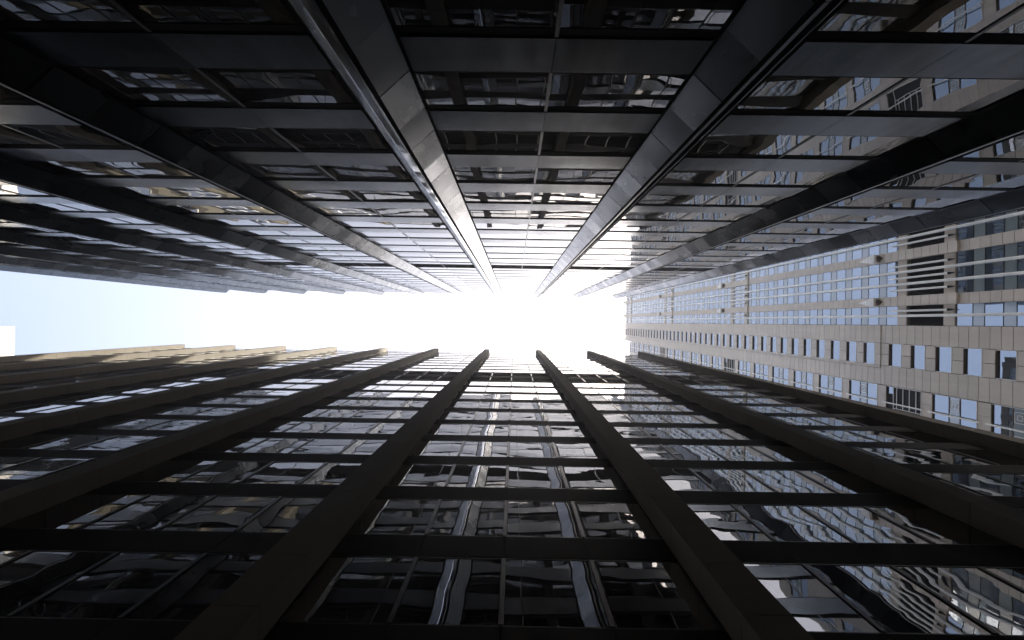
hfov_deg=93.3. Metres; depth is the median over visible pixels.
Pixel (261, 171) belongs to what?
window
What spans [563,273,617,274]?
window
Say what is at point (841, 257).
window
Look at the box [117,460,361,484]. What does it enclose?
window
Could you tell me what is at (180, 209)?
window
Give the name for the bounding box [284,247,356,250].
window
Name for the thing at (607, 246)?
window
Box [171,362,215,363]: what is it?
window
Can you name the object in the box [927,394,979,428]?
window
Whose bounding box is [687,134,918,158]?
window
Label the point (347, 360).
window
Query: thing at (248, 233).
window
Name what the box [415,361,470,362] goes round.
window
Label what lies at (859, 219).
window
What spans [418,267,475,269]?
window
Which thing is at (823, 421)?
window
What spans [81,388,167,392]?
window
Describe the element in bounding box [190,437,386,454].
window
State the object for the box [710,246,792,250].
window
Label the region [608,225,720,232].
window
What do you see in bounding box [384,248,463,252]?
window
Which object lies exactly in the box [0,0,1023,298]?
office tower
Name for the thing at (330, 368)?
window
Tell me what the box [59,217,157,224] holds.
window
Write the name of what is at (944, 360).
window
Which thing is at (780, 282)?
window
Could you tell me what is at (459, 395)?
window
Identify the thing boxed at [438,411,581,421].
window
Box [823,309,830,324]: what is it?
window
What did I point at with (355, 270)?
window
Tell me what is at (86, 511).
window
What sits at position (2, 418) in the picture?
window
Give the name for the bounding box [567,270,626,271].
window
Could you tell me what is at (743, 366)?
window
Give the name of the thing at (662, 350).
window
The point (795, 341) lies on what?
window
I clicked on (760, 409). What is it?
window
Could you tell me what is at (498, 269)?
window
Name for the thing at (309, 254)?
window
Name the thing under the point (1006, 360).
window
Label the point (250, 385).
window
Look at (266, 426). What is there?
window
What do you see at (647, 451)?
window
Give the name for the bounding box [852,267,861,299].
window
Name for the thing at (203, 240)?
window
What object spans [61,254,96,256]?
window
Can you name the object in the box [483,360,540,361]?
window
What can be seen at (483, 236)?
window
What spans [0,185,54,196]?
window
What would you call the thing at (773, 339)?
window
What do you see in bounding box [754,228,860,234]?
window
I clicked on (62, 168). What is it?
window
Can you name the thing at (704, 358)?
window
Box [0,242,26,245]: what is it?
window
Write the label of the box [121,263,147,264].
window
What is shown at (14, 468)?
window
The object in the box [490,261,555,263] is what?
window
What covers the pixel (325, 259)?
window
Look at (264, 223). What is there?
window
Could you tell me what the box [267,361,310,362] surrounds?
window
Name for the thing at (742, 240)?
window
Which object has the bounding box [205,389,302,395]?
window
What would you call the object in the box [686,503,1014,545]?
window
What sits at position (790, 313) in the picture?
window
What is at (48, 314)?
sky
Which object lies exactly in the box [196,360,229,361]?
window
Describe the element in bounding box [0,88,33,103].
window
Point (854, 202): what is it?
window
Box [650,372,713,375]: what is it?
window
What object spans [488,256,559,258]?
window
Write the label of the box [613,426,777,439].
window
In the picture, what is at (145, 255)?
window
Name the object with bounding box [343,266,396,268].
window
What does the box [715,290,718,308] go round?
window
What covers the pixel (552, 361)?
window
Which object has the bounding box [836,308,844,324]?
window
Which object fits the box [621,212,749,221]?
window
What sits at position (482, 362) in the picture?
window
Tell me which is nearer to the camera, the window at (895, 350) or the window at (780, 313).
the window at (895, 350)
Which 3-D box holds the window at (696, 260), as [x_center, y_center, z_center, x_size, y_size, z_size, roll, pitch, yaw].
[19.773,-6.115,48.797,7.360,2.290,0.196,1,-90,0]
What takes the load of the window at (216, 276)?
in the office tower at (582, 148)
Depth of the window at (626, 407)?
34.01 m
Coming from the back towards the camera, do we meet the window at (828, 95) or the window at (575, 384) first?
the window at (575, 384)
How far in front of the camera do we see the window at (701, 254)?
44.99 m
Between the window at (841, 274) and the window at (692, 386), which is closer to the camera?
the window at (692, 386)
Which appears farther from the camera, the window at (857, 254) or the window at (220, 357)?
the window at (857, 254)
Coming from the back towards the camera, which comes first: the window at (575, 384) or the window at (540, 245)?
the window at (575, 384)
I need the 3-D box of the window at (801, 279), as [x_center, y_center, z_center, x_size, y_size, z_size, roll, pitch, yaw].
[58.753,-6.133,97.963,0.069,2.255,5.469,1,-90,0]
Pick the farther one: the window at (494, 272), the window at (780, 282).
the window at (780, 282)
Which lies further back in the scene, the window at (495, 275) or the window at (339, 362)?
the window at (495, 275)
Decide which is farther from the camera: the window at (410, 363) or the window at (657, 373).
the window at (410, 363)
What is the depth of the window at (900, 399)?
71.94 m
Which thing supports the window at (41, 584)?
in the office tower at (184, 492)
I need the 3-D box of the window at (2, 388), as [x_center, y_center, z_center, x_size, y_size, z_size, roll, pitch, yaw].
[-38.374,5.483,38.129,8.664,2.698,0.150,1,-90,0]
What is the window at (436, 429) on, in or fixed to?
in the office tower at (184, 492)
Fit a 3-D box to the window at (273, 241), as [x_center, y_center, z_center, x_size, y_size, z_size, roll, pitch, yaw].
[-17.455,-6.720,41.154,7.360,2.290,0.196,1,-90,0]
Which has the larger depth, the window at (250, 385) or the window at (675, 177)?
the window at (250, 385)
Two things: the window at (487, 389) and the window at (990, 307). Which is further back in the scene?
the window at (990, 307)
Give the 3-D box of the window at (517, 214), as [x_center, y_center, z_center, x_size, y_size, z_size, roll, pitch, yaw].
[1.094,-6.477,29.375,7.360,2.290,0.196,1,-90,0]
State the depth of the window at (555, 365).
65.39 m
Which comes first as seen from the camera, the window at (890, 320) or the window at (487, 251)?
the window at (487, 251)
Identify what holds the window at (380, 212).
in the office tower at (582, 148)
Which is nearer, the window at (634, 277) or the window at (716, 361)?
the window at (634, 277)
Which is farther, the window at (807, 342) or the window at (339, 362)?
the window at (807, 342)
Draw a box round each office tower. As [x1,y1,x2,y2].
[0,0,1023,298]
[0,344,1023,639]
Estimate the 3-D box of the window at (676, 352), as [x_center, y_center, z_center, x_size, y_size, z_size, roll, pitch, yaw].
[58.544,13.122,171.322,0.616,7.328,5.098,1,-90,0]
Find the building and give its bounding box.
[0,326,14,355]
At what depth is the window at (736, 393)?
41.83 m
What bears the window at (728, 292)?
in the skyscraper
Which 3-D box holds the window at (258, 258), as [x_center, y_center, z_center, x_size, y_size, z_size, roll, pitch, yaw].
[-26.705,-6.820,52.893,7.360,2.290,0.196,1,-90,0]
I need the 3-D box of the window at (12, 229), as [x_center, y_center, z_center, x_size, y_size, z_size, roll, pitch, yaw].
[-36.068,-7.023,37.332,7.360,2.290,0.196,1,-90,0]
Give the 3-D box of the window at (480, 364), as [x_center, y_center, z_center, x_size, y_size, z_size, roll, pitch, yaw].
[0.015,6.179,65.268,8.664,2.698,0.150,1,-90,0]
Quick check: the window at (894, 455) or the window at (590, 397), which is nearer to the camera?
the window at (894, 455)
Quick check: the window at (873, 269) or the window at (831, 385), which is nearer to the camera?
the window at (873, 269)
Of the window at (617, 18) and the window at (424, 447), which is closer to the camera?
the window at (617, 18)
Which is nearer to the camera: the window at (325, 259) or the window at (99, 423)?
the window at (99, 423)
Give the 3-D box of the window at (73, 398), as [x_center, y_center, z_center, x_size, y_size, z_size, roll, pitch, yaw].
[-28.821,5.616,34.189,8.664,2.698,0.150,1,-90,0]
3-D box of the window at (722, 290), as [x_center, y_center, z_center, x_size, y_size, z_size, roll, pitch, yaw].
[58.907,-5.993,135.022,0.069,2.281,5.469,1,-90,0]
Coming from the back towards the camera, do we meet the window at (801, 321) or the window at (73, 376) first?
the window at (801, 321)
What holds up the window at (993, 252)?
in the skyscraper
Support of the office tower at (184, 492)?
on the pavement
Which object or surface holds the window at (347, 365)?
in the office tower at (184, 492)
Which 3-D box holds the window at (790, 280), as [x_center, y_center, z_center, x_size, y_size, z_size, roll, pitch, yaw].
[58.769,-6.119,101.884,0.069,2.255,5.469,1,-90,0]
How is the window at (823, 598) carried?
in the office tower at (184, 492)
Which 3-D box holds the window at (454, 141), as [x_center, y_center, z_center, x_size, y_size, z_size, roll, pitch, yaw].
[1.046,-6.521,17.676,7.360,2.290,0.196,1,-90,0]
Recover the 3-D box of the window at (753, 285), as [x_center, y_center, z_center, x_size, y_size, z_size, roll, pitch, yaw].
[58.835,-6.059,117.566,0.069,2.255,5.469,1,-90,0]
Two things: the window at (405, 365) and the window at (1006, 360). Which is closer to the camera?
the window at (1006, 360)
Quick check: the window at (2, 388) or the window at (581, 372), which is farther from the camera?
the window at (581, 372)
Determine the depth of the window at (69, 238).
41.31 m
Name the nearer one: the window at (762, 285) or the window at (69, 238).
the window at (69, 238)
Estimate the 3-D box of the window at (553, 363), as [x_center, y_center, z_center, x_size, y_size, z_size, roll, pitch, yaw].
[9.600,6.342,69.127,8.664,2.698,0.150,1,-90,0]
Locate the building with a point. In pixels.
(7, 335)
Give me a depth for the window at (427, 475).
18.35 m
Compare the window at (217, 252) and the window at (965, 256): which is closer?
the window at (217, 252)
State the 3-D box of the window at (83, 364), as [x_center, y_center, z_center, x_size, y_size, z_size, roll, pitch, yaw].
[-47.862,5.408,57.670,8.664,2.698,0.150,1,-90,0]
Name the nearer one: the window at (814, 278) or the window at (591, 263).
the window at (591, 263)
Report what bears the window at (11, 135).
in the office tower at (582, 148)
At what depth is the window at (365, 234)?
37.20 m
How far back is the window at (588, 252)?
45.00 m
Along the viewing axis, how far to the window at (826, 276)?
90.19 m
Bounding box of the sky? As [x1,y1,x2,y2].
[0,271,629,354]
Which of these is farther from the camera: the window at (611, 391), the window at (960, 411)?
the window at (960, 411)
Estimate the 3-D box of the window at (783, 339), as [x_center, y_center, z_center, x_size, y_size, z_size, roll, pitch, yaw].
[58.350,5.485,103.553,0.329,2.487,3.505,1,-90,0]
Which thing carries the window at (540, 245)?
in the office tower at (582, 148)
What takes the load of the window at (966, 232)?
in the skyscraper
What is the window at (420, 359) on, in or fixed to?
in the office tower at (184, 492)
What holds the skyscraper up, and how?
on the ground
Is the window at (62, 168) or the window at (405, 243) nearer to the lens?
the window at (62, 168)
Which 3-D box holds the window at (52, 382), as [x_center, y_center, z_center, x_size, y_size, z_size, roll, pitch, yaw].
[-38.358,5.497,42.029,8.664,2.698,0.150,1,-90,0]
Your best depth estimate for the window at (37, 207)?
29.53 m
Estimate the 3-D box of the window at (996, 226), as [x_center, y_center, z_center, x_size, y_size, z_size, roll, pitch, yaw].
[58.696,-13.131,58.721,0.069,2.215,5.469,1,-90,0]
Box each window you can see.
[0,0,304,31]
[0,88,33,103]
[0,124,132,148]
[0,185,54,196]
[0,203,113,212]
[0,227,62,232]
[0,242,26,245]
[0,386,39,390]
[0,404,85,412]
[0,416,23,421]
[0,434,165,450]
[0,457,98,479]
[0,493,324,532]
[0,549,263,620]
[6,380,75,384]
[18,161,196,177]
[25,395,131,401]
[27,249,64,251]
[38,268,668,294]
[39,236,102,240]
[56,375,112,378]
[58,418,213,429]
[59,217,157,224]
[60,66,359,107]
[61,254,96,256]
[72,363,101,365]
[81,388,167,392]
[83,244,137,247]
[95,186,242,198]
[95,361,128,362]
[101,348,661,361]
[107,228,194,234]
[117,250,168,253]
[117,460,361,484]
[118,382,197,386]
[119,406,250,415]
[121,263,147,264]
[145,255,193,258]
[146,365,193,366]
[151,238,223,242]
[154,205,277,214]
[155,377,223,380]
[166,397,280,404]
[167,126,390,151]
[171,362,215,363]
[181,245,248,249]
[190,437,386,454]
[195,264,233,266]
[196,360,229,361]
[197,219,303,226]
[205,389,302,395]
[208,251,267,254]
[212,357,244,358]
[217,268,249,269]
[230,366,283,368]
[231,230,325,236]
[234,257,285,259]
[235,164,412,181]
[235,383,321,388]
[242,421,404,433]
[249,363,295,365]
[257,378,338,382]
[259,239,343,244]
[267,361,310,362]
[269,265,314,267]
[277,409,418,418]
[277,555,725,630]
[279,189,426,201]
[280,359,320,360]
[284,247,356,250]
[286,269,325,270]
[303,253,369,256]
[307,399,428,406]
[311,207,437,216]
[313,367,371,369]
[318,258,378,260]
[326,364,380,366]
[329,391,436,397]
[336,221,446,228]
[339,362,388,363]
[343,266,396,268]
[347,360,396,361]
[347,385,444,390]
[347,498,662,539]
[355,232,453,238]
[355,270,402,271]
[362,380,449,384]
[371,241,458,245]
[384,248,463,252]
[385,463,628,489]
[386,0,740,37]
[392,368,462,371]
[394,254,467,257]
[402,365,465,367]
[403,259,470,262]
[407,363,467,365]
[409,440,607,458]
[414,71,688,111]
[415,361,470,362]
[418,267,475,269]
[420,359,473,360]
[425,271,477,272]
[426,423,592,436]
[430,274,480,275]
[438,130,646,155]
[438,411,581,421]
[446,401,573,409]
[452,167,621,183]
[454,393,566,399]
[460,387,562,392]
[462,192,603,204]
[464,381,557,385]
[469,210,591,219]
[475,223,581,230]
[475,370,548,372]
[477,367,546,369]
[479,234,574,239]
[479,364,544,366]
[482,362,542,363]
[483,243,568,247]
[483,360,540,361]
[485,250,563,253]
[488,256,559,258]
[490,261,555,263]
[493,268,550,270]
[494,272,547,273]
[495,275,545,276]
[552,361,604,362]
[553,363,609,364]
[555,365,615,367]
[558,368,622,370]
[561,276,610,277]
[561,371,629,373]
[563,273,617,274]
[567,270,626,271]
[572,383,660,387]
[575,262,641,264]
[578,389,676,394]
[579,257,652,260]
[584,251,665,255]
[584,395,692,401]
[591,403,714,411]
[592,244,681,248]
[599,236,698,241]
[601,413,741,423]
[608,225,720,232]
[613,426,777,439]
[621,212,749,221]
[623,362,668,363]
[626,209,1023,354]
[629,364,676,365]
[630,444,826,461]
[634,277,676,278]
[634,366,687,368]
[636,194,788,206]
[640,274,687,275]
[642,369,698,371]
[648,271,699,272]
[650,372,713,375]
[653,468,900,494]
[657,170,841,186]
[659,347,665,356]
[667,263,728,265]
[667,348,672,357]
[673,349,680,359]
[681,258,747,261]
[682,351,688,361]
[685,385,765,389]
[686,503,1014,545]
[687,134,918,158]
[691,352,699,363]
[694,253,766,256]
[700,354,708,366]
[701,390,787,395]
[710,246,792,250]
[710,356,721,368]
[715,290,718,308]
[717,397,817,403]
[721,289,724,307]
[723,358,734,372]
[727,288,730,307]
[729,238,822,243]
[732,76,1023,115]
[737,360,749,375]
[742,406,855,413]
[742,562,1023,635]
[744,335,749,349]
[751,284,755,305]
[752,336,757,350]
[752,363,769,379]
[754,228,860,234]
[759,312,763,323]
[760,282,764,305]
[761,336,767,351]
[768,281,773,304]
[768,311,772,323]
[768,416,903,426]
[770,366,788,384]
[771,337,776,352]
[777,311,782,323]
[778,279,783,304]
[781,337,786,353]
[787,215,908,223]
[787,310,793,324]
[788,278,793,303]
[791,370,813,390]
[792,338,799,355]
[798,276,804,302]
[798,310,804,324]
[804,339,810,356]
[806,429,963,442]
[810,0,1023,41]
[810,274,817,301]
[810,309,817,324]
[816,374,842,397]
[817,339,824,358]
[823,272,830,301]
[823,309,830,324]
[825,197,972,208]
[831,340,841,359]
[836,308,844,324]
[837,269,845,300]
[846,341,856,361]
[846,379,878,405]
[852,245,861,259]
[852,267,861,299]
[852,308,860,324]
[852,447,1023,465]
[864,342,875,364]
[868,307,878,324]
[869,241,879,255]
[869,264,878,297]
[879,173,1023,189]
[882,386,922,415]
[887,261,897,296]
[887,306,897,325]
[888,237,897,252]
[889,343,901,367]
[911,345,925,369]
[919,472,1023,496]
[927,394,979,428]
[935,346,953,373]
[955,138,1023,161]
[956,303,971,325]
[957,220,972,239]
[957,249,972,292]
[963,348,981,376]
[985,244,1003,290]
[985,302,1003,326]
[985,404,1023,438]
[986,213,1003,234]
[995,350,1016,380]
[1017,301,1023,326]
[1018,241,1023,288]
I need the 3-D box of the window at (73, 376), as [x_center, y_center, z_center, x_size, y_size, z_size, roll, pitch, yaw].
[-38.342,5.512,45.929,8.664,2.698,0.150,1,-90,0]
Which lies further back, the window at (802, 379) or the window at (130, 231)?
the window at (802, 379)
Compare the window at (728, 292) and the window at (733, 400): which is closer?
the window at (733, 400)
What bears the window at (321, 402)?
in the office tower at (184, 492)
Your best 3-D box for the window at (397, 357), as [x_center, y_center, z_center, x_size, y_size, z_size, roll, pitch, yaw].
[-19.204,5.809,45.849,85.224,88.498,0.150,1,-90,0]
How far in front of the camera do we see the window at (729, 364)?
130.14 m
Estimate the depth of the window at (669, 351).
179.45 m
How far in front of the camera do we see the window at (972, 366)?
61.26 m
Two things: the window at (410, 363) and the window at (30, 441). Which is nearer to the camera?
the window at (30, 441)
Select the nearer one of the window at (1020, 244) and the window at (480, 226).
the window at (480, 226)
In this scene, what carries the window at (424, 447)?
in the office tower at (184, 492)
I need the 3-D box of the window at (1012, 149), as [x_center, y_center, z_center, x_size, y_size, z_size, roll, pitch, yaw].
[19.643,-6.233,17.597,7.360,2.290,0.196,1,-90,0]
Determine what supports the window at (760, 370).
in the skyscraper
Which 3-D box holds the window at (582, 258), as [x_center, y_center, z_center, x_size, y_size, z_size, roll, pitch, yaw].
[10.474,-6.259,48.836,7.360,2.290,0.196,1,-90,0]
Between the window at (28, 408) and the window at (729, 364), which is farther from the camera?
the window at (729, 364)
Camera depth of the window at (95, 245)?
45.21 m
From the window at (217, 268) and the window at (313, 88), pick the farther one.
the window at (217, 268)
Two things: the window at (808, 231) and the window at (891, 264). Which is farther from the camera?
the window at (891, 264)
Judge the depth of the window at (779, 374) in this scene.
105.27 m
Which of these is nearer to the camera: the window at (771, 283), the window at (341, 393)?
the window at (341, 393)
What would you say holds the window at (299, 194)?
in the office tower at (582, 148)
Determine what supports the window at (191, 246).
in the office tower at (582, 148)
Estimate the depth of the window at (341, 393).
37.98 m
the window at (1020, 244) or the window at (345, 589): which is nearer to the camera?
the window at (345, 589)
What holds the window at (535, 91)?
in the office tower at (582, 148)
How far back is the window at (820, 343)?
91.52 m
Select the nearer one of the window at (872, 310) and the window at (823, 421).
the window at (823, 421)
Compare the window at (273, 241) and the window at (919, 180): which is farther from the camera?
the window at (273, 241)
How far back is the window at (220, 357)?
69.29 m
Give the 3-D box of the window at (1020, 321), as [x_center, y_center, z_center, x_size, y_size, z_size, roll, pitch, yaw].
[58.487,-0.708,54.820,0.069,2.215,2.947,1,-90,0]
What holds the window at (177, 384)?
in the office tower at (184, 492)
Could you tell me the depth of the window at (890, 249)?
74.61 m
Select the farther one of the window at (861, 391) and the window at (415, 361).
the window at (861, 391)
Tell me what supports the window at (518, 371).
in the office tower at (184, 492)
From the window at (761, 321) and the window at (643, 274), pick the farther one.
the window at (761, 321)
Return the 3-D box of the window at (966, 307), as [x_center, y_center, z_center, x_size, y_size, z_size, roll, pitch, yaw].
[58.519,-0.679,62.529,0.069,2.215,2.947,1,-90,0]
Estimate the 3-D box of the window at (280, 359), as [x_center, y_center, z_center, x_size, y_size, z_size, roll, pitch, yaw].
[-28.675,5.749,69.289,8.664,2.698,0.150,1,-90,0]
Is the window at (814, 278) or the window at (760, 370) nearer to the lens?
the window at (814, 278)
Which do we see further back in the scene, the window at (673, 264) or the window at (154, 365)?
the window at (154, 365)
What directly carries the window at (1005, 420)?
in the skyscraper
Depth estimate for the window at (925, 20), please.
10.29 m
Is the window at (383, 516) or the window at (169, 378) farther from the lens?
the window at (169, 378)
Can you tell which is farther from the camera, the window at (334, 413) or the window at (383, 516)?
the window at (334, 413)
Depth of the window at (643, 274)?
64.64 m
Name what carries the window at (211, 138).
in the office tower at (582, 148)
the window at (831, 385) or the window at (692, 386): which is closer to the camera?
the window at (692, 386)
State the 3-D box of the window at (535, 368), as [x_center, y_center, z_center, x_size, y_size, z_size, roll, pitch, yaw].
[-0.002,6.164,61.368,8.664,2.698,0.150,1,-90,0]
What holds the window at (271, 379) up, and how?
in the office tower at (184, 492)
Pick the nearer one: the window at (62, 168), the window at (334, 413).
the window at (62, 168)
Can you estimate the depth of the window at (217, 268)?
64.75 m
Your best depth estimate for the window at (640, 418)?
30.10 m
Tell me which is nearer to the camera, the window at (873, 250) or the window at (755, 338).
the window at (873, 250)
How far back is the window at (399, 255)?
48.98 m
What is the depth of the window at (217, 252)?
49.16 m
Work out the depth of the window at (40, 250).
49.31 m
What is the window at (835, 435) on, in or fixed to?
in the office tower at (184, 492)
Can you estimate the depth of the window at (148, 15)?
10.51 m
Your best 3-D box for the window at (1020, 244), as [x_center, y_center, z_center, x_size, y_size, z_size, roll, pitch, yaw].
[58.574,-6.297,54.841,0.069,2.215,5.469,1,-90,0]
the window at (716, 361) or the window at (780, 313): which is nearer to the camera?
the window at (780, 313)
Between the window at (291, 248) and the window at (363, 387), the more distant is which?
the window at (291, 248)
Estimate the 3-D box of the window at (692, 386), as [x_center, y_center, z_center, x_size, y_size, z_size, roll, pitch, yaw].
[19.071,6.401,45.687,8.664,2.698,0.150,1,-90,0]
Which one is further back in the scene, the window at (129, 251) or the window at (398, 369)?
the window at (398, 369)
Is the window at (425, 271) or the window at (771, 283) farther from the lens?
the window at (771, 283)
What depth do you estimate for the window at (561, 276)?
68.35 m
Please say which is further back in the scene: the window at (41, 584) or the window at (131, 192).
the window at (131, 192)
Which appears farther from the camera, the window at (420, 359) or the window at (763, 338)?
the window at (763, 338)
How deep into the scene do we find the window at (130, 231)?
37.35 m
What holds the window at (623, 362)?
in the office tower at (184, 492)
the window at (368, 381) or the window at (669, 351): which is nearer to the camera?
the window at (368, 381)
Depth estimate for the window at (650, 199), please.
25.41 m
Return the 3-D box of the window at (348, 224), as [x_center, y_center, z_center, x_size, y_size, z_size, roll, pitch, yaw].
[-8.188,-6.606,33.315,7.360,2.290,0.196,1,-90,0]
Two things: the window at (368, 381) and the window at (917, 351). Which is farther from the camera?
the window at (917, 351)
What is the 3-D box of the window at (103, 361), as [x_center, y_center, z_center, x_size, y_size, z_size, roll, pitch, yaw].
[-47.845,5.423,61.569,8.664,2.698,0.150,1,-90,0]
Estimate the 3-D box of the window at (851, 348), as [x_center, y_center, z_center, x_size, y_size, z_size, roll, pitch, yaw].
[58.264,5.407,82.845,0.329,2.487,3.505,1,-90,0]
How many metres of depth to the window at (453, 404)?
34.07 m
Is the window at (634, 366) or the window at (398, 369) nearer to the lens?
the window at (398, 369)
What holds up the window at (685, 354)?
in the skyscraper
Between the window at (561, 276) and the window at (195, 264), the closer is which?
the window at (195, 264)
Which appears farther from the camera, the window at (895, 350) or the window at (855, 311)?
the window at (855, 311)
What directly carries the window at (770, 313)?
in the skyscraper
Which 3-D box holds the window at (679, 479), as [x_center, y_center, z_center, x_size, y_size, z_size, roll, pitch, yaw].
[9.389,6.150,18.428,8.664,2.698,0.150,1,-90,0]
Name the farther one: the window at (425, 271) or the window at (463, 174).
the window at (425, 271)
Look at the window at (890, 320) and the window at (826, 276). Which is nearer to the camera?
the window at (890, 320)
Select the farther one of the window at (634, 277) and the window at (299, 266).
the window at (634, 277)
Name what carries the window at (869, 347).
in the skyscraper
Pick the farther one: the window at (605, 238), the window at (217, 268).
the window at (217, 268)
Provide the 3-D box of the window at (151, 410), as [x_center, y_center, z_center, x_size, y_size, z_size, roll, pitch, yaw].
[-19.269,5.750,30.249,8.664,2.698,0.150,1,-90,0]
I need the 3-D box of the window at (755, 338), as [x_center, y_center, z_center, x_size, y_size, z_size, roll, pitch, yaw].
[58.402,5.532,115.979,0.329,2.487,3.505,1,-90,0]
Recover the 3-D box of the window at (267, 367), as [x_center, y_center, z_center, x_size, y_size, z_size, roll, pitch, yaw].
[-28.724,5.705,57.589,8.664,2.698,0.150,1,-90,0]
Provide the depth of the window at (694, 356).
154.70 m
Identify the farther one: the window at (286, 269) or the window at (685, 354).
the window at (685, 354)
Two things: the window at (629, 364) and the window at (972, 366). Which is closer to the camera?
the window at (972, 366)
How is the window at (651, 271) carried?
in the office tower at (582, 148)
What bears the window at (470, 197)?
in the office tower at (582, 148)
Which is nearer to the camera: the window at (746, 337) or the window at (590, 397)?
the window at (590, 397)
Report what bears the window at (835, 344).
in the skyscraper
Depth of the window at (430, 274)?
68.45 m
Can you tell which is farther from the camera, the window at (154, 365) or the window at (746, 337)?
the window at (746, 337)
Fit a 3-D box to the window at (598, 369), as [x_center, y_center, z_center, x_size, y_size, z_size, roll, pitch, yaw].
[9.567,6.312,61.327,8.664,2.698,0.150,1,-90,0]
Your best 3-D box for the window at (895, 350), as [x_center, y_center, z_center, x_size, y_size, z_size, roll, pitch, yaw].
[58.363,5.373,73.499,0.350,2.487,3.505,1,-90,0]
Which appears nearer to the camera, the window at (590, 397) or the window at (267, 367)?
the window at (590, 397)
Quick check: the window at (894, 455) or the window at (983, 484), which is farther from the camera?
the window at (894, 455)
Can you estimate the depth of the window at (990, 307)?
58.63 m
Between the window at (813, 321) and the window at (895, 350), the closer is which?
the window at (895, 350)
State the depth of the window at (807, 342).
95.61 m
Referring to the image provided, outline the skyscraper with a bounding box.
[623,209,1023,438]
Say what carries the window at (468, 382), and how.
in the office tower at (184, 492)
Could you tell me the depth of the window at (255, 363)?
61.59 m
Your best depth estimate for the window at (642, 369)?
61.37 m
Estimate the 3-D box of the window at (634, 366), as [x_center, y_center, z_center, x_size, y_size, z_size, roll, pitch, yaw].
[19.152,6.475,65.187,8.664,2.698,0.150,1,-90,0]
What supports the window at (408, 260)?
in the office tower at (582, 148)
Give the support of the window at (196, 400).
in the office tower at (184, 492)

